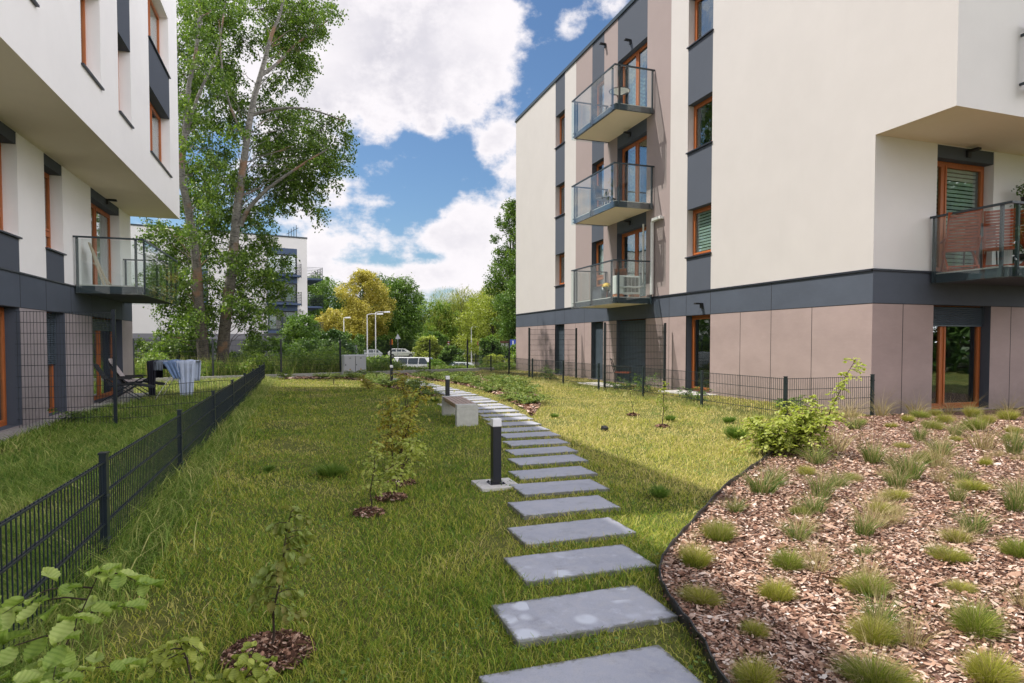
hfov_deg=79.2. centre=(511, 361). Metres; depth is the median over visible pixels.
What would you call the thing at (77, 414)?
weed bush
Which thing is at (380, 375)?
juniper
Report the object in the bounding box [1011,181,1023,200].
potted plant
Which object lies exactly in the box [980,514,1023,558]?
fescue tuft
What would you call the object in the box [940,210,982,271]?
folding chair
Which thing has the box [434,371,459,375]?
juniper
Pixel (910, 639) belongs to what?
straw tuft
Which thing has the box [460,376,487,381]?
juniper
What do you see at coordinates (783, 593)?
fescue tuft
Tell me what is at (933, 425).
fescue tuft
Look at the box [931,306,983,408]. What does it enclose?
window
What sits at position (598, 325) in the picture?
window
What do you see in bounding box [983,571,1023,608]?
straw tuft
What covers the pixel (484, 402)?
stepping slab
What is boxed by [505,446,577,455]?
stepping slab
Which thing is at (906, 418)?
fescue tuft
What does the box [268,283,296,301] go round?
window
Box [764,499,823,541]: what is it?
sedge clump
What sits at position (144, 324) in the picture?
apartment building
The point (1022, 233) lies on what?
folding chair
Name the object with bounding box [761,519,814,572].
fescue tuft
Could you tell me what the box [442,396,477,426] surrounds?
bench
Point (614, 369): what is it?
garden chair
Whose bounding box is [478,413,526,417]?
stepping slab
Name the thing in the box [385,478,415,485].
mulch ring
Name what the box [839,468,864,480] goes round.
fescue tuft
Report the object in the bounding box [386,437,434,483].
sapling
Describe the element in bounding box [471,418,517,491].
bollard light
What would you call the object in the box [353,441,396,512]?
sapling
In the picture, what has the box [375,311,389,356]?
street lamp
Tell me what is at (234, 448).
tall grass
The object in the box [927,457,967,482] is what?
straw tuft
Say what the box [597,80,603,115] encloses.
window
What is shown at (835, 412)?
straw tuft
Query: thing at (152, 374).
dark trousers
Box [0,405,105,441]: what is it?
gravel strip
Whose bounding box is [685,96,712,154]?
window
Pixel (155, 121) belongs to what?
window
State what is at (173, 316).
shrub
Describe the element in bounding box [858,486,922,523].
straw tuft
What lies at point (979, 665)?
fescue tuft
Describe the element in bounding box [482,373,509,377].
juniper
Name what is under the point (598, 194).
balcony chair
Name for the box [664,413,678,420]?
grass tussock
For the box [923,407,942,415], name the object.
fescue tuft
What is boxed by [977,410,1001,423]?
fescue tuft
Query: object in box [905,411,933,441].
sedge clump
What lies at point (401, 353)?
parked car
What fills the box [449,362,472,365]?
parked car
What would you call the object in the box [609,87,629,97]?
side table
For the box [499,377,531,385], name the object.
juniper
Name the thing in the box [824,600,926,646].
fescue tuft
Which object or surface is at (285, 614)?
sapling
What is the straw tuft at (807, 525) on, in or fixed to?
on the ground at (946, 639)
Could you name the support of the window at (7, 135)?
in the apartment building at (89, 146)
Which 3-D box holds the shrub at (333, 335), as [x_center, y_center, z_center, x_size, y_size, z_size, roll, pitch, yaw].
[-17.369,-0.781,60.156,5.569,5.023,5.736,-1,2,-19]
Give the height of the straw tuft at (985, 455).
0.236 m
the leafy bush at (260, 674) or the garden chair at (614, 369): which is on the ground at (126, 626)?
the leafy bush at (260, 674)
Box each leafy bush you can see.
[0,562,164,682]
[130,636,277,682]
[730,415,804,456]
[740,401,847,456]
[790,357,866,453]
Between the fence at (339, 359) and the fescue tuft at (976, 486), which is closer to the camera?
the fescue tuft at (976, 486)
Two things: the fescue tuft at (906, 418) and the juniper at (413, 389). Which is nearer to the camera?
the fescue tuft at (906, 418)
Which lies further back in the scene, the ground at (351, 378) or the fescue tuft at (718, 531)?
the ground at (351, 378)
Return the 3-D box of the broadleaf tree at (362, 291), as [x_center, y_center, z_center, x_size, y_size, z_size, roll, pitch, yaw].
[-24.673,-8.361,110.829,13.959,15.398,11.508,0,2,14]
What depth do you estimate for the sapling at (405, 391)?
13.34 m
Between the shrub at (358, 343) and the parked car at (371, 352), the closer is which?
the shrub at (358, 343)
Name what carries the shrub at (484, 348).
on the ground at (126, 626)
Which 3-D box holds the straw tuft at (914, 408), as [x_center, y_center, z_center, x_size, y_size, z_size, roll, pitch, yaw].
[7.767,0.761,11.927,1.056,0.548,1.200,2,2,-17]
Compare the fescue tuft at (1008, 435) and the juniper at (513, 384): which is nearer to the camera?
the fescue tuft at (1008, 435)
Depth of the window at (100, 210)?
17.84 m
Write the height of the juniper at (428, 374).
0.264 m
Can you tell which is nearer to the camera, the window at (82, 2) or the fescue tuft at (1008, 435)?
the fescue tuft at (1008, 435)
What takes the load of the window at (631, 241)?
in the apartment building at (789, 184)
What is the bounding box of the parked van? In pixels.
[394,357,432,366]
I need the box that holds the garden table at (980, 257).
[963,236,997,267]
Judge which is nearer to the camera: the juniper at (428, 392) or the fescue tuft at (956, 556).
the fescue tuft at (956, 556)
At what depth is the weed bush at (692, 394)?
14.99 m
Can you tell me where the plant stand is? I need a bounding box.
[1012,204,1023,263]
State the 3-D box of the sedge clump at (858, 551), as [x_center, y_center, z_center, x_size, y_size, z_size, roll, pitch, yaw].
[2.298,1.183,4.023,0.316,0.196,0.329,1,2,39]
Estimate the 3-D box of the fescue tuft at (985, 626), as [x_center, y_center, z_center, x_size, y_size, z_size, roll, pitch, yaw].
[2.233,1.179,3.004,0.416,0.298,0.431,1,2,17]
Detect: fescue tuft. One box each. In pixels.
[668,578,738,607]
[670,526,721,569]
[696,512,746,542]
[715,637,788,682]
[730,615,772,639]
[747,574,804,602]
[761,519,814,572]
[780,498,815,516]
[792,460,819,474]
[813,614,933,682]
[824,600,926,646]
[829,563,911,598]
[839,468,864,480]
[866,499,895,514]
[875,479,915,500]
[882,439,911,447]
[883,421,899,427]
[896,412,915,421]
[906,444,947,463]
[909,409,931,418]
[913,539,980,564]
[919,418,949,429]
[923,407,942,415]
[929,573,1019,643]
[932,520,980,543]
[933,407,958,423]
[934,576,989,594]
[938,635,1023,682]
[944,476,1002,492]
[946,433,963,441]
[957,407,998,430]
[961,400,986,416]
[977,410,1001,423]
[977,457,993,465]
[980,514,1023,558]
[989,407,1020,419]
[1002,431,1020,440]
[1003,422,1023,433]
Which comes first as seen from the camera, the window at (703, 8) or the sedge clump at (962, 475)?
the sedge clump at (962, 475)
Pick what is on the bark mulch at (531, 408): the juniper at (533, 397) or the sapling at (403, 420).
the juniper at (533, 397)
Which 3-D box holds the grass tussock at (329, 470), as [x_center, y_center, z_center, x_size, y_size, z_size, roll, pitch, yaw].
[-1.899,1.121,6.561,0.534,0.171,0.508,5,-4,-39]
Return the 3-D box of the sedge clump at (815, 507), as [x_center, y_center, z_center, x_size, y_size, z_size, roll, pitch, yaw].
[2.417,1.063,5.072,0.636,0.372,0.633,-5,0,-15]
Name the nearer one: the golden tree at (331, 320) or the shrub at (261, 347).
the shrub at (261, 347)
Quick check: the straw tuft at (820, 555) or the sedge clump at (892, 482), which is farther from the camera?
the sedge clump at (892, 482)
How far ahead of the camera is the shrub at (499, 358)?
41.45 m
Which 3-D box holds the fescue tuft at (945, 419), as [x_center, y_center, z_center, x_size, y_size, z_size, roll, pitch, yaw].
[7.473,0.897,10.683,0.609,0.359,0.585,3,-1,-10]
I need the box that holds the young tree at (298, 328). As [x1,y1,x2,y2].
[269,311,325,354]
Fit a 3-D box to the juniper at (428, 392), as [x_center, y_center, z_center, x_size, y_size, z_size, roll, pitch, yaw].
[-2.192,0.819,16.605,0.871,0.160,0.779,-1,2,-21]
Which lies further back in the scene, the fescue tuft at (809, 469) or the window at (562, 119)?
the window at (562, 119)
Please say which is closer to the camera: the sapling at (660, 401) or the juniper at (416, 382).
the sapling at (660, 401)
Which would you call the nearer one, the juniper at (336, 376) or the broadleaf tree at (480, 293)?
the juniper at (336, 376)
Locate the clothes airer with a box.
[156,360,199,398]
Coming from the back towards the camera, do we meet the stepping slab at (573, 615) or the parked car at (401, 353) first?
the parked car at (401, 353)
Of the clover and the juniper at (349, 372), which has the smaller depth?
the clover
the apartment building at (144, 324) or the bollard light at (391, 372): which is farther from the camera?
the apartment building at (144, 324)
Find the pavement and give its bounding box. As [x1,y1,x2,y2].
[579,382,717,395]
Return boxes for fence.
[0,362,264,648]
[14,309,117,427]
[119,379,234,419]
[133,338,509,377]
[475,354,874,420]
[528,328,576,377]
[603,322,666,390]
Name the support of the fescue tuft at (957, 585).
on the ground at (946, 639)
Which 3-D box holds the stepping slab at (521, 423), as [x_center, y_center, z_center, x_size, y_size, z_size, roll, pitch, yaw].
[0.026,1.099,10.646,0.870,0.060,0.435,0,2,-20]
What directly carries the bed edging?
on the ground at (126, 626)
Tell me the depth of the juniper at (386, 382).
19.22 m
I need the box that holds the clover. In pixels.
[171,391,770,682]
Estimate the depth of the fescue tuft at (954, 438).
8.70 m
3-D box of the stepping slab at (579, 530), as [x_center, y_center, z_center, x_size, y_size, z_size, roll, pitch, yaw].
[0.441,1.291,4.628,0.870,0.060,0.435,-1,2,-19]
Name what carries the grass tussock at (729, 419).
on the ground at (126, 626)
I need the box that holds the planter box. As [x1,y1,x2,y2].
[965,223,995,235]
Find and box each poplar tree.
[132,0,359,363]
[482,196,515,339]
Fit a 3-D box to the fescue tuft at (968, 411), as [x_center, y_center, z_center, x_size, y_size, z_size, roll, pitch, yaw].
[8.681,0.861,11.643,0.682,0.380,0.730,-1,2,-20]
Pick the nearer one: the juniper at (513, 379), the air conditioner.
the air conditioner
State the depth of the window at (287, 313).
63.50 m
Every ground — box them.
[0,356,1019,682]
[284,375,433,395]
[398,375,539,411]
[661,408,1023,682]
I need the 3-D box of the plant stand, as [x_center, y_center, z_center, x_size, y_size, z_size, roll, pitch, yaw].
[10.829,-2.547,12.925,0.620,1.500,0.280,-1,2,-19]
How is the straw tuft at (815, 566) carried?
on the ground at (946, 639)
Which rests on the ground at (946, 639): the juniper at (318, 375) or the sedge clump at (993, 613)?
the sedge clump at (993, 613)
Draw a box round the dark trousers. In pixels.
[146,360,162,394]
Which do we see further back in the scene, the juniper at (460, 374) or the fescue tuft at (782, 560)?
the juniper at (460, 374)
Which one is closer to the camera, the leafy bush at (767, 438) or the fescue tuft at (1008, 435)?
the leafy bush at (767, 438)
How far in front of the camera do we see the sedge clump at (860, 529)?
4.45 m
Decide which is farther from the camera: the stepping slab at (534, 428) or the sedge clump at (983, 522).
the stepping slab at (534, 428)
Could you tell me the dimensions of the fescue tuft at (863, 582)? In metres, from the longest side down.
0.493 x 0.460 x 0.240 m
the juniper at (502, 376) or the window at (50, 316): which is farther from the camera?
the juniper at (502, 376)
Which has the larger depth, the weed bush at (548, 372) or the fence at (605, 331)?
the weed bush at (548, 372)
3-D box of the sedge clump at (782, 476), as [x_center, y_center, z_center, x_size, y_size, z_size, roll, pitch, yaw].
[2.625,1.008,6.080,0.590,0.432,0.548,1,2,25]
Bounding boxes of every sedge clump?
[706,489,754,512]
[727,445,806,496]
[751,449,807,485]
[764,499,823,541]
[784,468,839,514]
[794,430,849,464]
[798,451,851,497]
[824,454,863,487]
[830,558,936,629]
[836,493,896,537]
[841,401,872,429]
[842,536,888,555]
[848,414,897,464]
[866,428,952,480]
[866,453,933,488]
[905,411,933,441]
[917,421,975,454]
[918,529,961,555]
[926,581,1020,623]
[937,466,976,503]
[939,409,971,436]
[939,488,1016,534]
[941,456,988,480]
[985,460,1023,500]
[986,465,1023,512]
[988,399,1023,454]
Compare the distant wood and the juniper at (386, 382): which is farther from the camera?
the distant wood
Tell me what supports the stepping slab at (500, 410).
on the ground at (126, 626)
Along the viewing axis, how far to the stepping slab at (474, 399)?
15.01 m
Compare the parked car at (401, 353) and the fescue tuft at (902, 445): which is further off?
the parked car at (401, 353)
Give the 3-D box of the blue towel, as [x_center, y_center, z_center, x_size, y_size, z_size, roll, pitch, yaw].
[-9.630,0.221,17.712,0.540,0.544,0.685,0,2,-13]
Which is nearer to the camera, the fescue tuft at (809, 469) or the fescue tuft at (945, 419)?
the fescue tuft at (809, 469)
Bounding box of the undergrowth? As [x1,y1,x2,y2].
[135,344,514,377]
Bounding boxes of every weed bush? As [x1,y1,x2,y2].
[47,408,100,422]
[538,365,557,378]
[608,377,639,388]
[631,373,661,392]
[676,386,711,401]
[772,395,808,410]
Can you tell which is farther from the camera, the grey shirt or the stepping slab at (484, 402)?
the grey shirt
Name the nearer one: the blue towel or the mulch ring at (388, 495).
the mulch ring at (388, 495)
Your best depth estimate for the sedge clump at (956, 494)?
5.38 m
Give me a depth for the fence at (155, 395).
12.20 m
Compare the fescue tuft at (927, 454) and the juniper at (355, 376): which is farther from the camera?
the juniper at (355, 376)
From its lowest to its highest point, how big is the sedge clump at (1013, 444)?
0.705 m
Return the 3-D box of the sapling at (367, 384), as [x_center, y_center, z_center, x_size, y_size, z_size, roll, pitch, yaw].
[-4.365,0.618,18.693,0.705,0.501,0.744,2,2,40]
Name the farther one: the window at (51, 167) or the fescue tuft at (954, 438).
the window at (51, 167)
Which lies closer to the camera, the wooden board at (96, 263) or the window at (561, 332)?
the wooden board at (96, 263)
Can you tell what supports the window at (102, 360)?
in the apartment building at (89, 146)
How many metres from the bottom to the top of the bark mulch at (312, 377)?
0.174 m
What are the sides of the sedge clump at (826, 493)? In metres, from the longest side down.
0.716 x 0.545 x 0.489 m
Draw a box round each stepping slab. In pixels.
[433,389,459,390]
[438,392,472,394]
[444,394,478,396]
[464,396,484,397]
[466,398,491,400]
[472,400,498,403]
[478,403,505,406]
[478,406,512,409]
[478,409,519,413]
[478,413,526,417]
[479,645,702,682]
[482,416,533,421]
[487,421,541,426]
[491,585,677,649]
[501,426,549,432]
[501,431,560,439]
[502,438,569,447]
[503,544,656,586]
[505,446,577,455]
[507,495,620,519]
[507,517,635,548]
[508,454,588,467]
[508,466,597,481]
[510,479,609,496]
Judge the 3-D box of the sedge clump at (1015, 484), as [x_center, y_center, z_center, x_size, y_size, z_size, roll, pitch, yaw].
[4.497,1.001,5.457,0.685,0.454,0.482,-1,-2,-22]
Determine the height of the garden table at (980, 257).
0.721 m
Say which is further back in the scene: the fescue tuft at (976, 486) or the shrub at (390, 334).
the shrub at (390, 334)
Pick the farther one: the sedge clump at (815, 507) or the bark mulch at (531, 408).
the bark mulch at (531, 408)
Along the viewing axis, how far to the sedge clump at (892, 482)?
5.93 m
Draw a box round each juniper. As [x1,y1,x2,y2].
[274,371,294,377]
[312,373,330,377]
[328,374,344,377]
[343,369,366,373]
[348,373,372,377]
[365,372,389,379]
[376,377,406,385]
[395,377,426,386]
[406,382,435,389]
[407,387,435,392]
[417,390,444,394]
[418,372,444,376]
[423,374,444,378]
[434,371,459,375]
[440,371,468,375]
[443,374,472,382]
[456,379,476,383]
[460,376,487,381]
[471,380,499,386]
[474,383,507,391]
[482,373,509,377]
[483,376,512,382]
[490,374,517,379]
[494,382,523,388]
[495,393,528,399]
[499,375,526,382]
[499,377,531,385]
[501,387,534,396]
[505,383,543,393]
[505,392,552,403]
[512,394,547,399]
[515,383,538,387]
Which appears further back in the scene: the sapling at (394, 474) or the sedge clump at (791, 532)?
the sapling at (394, 474)
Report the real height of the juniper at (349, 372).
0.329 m
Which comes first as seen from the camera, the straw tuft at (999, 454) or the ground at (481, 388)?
the straw tuft at (999, 454)
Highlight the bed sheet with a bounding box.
[176,359,200,395]
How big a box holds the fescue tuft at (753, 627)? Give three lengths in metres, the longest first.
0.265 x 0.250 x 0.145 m
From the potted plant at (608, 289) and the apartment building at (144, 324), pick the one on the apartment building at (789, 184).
the potted plant at (608, 289)
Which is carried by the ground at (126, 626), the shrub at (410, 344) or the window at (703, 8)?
the shrub at (410, 344)
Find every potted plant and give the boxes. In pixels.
[602,283,609,296]
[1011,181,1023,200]
[1014,244,1023,258]
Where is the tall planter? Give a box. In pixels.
[600,287,609,297]
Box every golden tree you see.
[315,307,349,333]
[334,267,396,347]
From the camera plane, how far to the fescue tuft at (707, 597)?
3.30 m
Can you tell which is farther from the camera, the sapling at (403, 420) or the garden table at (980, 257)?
the garden table at (980, 257)
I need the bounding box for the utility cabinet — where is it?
[341,354,365,375]
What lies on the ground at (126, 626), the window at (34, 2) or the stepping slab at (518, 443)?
the stepping slab at (518, 443)
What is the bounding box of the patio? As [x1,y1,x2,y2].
[94,393,148,404]
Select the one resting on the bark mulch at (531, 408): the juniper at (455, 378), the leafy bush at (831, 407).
the juniper at (455, 378)
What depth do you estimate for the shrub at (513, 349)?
59.67 m
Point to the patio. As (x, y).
(106, 402)
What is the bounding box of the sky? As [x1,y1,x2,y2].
[130,0,629,325]
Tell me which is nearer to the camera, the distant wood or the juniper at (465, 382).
the juniper at (465, 382)
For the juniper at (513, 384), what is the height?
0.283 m
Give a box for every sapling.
[248,505,317,643]
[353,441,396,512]
[354,374,378,388]
[366,384,434,466]
[369,438,431,498]
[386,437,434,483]
[391,368,412,405]
[655,381,672,423]
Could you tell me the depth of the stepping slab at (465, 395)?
16.25 m
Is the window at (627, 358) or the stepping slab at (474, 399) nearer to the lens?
the stepping slab at (474, 399)
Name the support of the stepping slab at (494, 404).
on the ground at (126, 626)
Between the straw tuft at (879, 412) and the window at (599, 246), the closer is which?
the straw tuft at (879, 412)
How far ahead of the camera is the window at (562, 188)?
26.76 m
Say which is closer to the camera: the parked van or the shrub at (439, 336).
the parked van
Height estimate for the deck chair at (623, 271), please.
0.987 m
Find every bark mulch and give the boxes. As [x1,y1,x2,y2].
[287,374,434,395]
[393,372,540,414]
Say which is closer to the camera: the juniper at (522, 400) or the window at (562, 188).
the juniper at (522, 400)
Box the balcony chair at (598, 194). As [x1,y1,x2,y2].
[593,184,615,208]
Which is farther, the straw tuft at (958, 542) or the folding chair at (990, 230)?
the folding chair at (990, 230)
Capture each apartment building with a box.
[0,0,179,432]
[130,224,322,359]
[515,0,1023,414]
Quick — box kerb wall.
[133,367,492,380]
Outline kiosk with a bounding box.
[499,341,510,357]
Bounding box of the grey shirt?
[154,359,166,370]
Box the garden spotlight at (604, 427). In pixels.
[601,425,608,430]
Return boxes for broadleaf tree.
[307,270,348,339]
[307,291,325,329]
[337,273,410,341]
[369,334,399,357]
[374,272,431,350]
[414,299,463,349]
[451,294,508,360]
[469,282,510,335]
[490,275,515,361]
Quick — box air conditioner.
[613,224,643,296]
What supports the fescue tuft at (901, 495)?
on the ground at (946, 639)
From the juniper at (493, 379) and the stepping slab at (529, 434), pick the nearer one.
the stepping slab at (529, 434)
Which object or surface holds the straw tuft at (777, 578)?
on the ground at (946, 639)
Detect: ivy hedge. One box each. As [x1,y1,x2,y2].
[134,335,155,364]
[147,338,215,359]
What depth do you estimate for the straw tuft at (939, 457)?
6.88 m
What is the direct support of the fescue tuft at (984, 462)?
on the ground at (946, 639)
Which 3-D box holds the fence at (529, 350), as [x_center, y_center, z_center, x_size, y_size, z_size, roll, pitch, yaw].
[1.601,-0.219,24.117,2.052,2.162,0.050,-1,2,-19]
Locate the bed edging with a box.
[658,447,776,682]
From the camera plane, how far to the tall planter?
20.26 m
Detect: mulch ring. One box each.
[220,628,316,674]
[353,506,385,516]
[373,491,407,501]
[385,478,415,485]
[655,423,669,426]
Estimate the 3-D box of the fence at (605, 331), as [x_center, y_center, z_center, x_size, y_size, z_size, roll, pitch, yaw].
[3.622,-0.042,18.174,2.072,2.182,0.050,-1,2,-19]
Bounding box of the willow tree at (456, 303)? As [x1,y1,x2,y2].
[420,284,494,350]
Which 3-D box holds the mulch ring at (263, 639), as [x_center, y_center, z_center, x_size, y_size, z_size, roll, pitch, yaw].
[-1.105,1.305,2.817,0.413,0.064,0.421,-1,2,-19]
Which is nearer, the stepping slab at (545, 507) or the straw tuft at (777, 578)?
the straw tuft at (777, 578)
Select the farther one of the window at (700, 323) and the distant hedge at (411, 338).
the distant hedge at (411, 338)
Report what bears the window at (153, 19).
in the apartment building at (89, 146)
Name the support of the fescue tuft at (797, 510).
on the ground at (946, 639)
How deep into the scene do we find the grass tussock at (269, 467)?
6.82 m
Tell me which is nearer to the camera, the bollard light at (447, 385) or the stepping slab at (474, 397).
the bollard light at (447, 385)
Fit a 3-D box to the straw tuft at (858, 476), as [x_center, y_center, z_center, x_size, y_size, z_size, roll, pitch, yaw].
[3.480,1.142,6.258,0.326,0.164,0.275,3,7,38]
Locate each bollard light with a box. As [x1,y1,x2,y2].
[390,365,392,380]
[438,376,449,405]
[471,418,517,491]
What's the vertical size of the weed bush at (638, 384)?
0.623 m
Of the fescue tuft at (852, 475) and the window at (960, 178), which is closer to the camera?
the fescue tuft at (852, 475)
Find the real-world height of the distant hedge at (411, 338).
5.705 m
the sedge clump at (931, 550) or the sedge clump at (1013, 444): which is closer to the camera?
the sedge clump at (931, 550)
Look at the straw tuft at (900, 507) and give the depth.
4.98 m
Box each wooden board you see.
[88,242,104,284]
[93,249,108,284]
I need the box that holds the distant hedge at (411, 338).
[351,326,415,356]
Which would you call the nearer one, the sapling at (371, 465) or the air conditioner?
the sapling at (371, 465)
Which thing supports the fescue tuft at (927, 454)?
on the ground at (946, 639)
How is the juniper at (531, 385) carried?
on the bark mulch at (531, 408)
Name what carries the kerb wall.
on the ground at (126, 626)
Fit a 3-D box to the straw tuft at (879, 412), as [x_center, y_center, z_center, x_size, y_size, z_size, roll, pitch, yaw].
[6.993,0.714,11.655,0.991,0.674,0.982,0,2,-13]
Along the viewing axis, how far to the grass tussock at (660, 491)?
5.67 m
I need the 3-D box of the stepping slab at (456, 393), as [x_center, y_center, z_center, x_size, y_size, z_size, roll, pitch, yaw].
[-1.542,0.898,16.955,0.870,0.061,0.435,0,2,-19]
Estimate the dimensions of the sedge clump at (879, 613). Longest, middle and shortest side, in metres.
0.596 x 0.438 x 0.393 m
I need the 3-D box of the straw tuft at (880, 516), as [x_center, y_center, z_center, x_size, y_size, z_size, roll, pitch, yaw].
[2.748,1.076,4.677,0.792,0.385,0.848,0,2,-3]
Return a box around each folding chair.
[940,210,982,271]
[982,208,1020,267]
[1014,210,1023,265]
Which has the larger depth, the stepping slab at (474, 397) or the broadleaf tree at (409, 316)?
the broadleaf tree at (409, 316)
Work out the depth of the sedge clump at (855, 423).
9.88 m
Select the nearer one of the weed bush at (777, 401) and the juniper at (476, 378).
the weed bush at (777, 401)
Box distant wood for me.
[323,295,470,342]
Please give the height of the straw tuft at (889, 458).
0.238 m
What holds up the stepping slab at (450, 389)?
on the ground at (126, 626)
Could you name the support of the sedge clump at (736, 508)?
on the ground at (946, 639)
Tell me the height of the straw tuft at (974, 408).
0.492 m
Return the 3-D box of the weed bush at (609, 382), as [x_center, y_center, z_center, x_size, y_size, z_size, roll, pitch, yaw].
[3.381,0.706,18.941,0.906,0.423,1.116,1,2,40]
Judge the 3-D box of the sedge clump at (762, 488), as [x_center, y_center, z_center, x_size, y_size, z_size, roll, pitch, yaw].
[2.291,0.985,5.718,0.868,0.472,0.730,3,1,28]
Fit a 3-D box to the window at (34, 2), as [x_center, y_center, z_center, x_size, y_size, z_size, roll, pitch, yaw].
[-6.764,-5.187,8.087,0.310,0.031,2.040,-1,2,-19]
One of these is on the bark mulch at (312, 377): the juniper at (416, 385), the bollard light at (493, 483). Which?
the juniper at (416, 385)
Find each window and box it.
[0,122,22,238]
[0,307,6,426]
[31,0,39,7]
[44,154,66,255]
[44,188,118,284]
[47,312,55,412]
[48,318,112,399]
[80,0,104,90]
[118,65,133,128]
[148,0,170,78]
[149,101,172,177]
[199,249,207,269]
[203,281,207,299]
[267,254,296,274]
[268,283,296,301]
[268,311,296,329]
[554,114,564,148]
[554,184,564,217]
[554,254,564,286]
[558,324,563,372]
[590,161,603,210]
[592,241,602,288]
[594,322,602,378]
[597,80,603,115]
[620,319,645,383]
[622,135,646,202]
[622,227,645,296]
[623,43,646,106]
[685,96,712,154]
[685,205,711,258]
[686,0,713,48]
[691,315,709,390]
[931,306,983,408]
[936,145,993,271]
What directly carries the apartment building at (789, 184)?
on the ground at (126, 626)
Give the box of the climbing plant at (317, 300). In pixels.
[309,295,325,308]
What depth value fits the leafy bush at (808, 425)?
7.61 m
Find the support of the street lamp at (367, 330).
on the road
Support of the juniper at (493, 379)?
on the bark mulch at (531, 408)
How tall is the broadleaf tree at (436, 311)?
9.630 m
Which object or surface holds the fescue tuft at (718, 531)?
on the ground at (946, 639)
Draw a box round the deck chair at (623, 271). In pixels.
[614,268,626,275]
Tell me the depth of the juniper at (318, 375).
24.21 m
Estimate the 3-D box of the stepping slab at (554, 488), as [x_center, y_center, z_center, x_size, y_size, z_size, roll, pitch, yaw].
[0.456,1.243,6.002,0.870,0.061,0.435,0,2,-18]
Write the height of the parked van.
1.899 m
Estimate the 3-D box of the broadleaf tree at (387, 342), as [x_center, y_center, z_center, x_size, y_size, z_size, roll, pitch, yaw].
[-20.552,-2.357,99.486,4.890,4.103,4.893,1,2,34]
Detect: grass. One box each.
[0,374,286,682]
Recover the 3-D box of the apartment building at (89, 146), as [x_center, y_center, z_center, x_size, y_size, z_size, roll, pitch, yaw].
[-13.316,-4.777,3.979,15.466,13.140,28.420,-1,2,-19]
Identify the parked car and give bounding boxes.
[365,349,378,357]
[388,350,414,357]
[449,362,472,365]
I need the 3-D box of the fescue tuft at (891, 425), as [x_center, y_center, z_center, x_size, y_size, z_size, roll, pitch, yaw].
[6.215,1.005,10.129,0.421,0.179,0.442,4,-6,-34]
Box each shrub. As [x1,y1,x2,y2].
[149,293,235,360]
[229,335,306,363]
[285,337,342,361]
[315,327,359,354]
[342,331,366,353]
[386,332,407,356]
[408,335,420,352]
[410,334,443,359]
[413,331,449,355]
[427,358,447,366]
[436,344,465,364]
[479,334,507,364]
[481,353,514,363]
[507,343,515,360]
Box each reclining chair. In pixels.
[93,364,154,402]
[108,358,166,398]
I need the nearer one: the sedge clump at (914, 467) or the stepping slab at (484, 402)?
the sedge clump at (914, 467)
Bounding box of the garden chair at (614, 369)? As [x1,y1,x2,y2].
[610,358,630,382]
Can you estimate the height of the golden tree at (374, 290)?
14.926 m
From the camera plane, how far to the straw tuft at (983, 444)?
8.06 m
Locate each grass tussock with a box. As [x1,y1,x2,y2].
[261,465,275,470]
[311,460,350,476]
[647,483,673,497]
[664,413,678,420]
[718,423,750,438]
[722,415,735,421]
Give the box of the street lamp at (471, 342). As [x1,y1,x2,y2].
[471,326,477,362]
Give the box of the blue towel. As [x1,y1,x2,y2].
[162,359,182,378]
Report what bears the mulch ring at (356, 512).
on the ground at (126, 626)
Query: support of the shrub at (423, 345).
on the ground at (126, 626)
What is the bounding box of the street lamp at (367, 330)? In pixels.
[367,313,382,356]
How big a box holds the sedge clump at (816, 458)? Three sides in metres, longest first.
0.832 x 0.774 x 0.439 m
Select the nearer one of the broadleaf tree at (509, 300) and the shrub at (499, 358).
the shrub at (499, 358)
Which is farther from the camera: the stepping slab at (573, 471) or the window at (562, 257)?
the window at (562, 257)
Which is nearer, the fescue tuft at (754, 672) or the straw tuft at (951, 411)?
the fescue tuft at (754, 672)
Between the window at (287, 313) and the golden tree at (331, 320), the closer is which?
the window at (287, 313)
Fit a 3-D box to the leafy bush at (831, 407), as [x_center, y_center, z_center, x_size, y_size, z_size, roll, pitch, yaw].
[3.807,0.581,7.541,0.650,1.268,0.824,-1,2,-19]
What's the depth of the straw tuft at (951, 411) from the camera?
11.98 m
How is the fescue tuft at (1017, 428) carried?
on the ground at (946, 639)
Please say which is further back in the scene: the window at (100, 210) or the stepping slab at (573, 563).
the window at (100, 210)
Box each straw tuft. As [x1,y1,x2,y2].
[751,563,801,590]
[784,506,831,529]
[785,521,849,564]
[786,383,850,418]
[794,538,849,573]
[815,398,889,452]
[821,391,882,418]
[822,479,927,528]
[823,403,853,421]
[835,538,912,581]
[849,469,865,480]
[857,461,900,477]
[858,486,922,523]
[859,479,899,504]
[864,388,899,416]
[870,595,962,657]
[880,448,901,462]
[882,494,920,515]
[889,391,940,413]
[897,513,1005,544]
[900,418,968,467]
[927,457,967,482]
[934,393,967,414]
[942,407,1013,450]
[959,397,988,414]
[977,389,1021,413]
[977,445,997,459]
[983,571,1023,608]
[986,441,1008,457]
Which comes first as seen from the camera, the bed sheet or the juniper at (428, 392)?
the juniper at (428, 392)

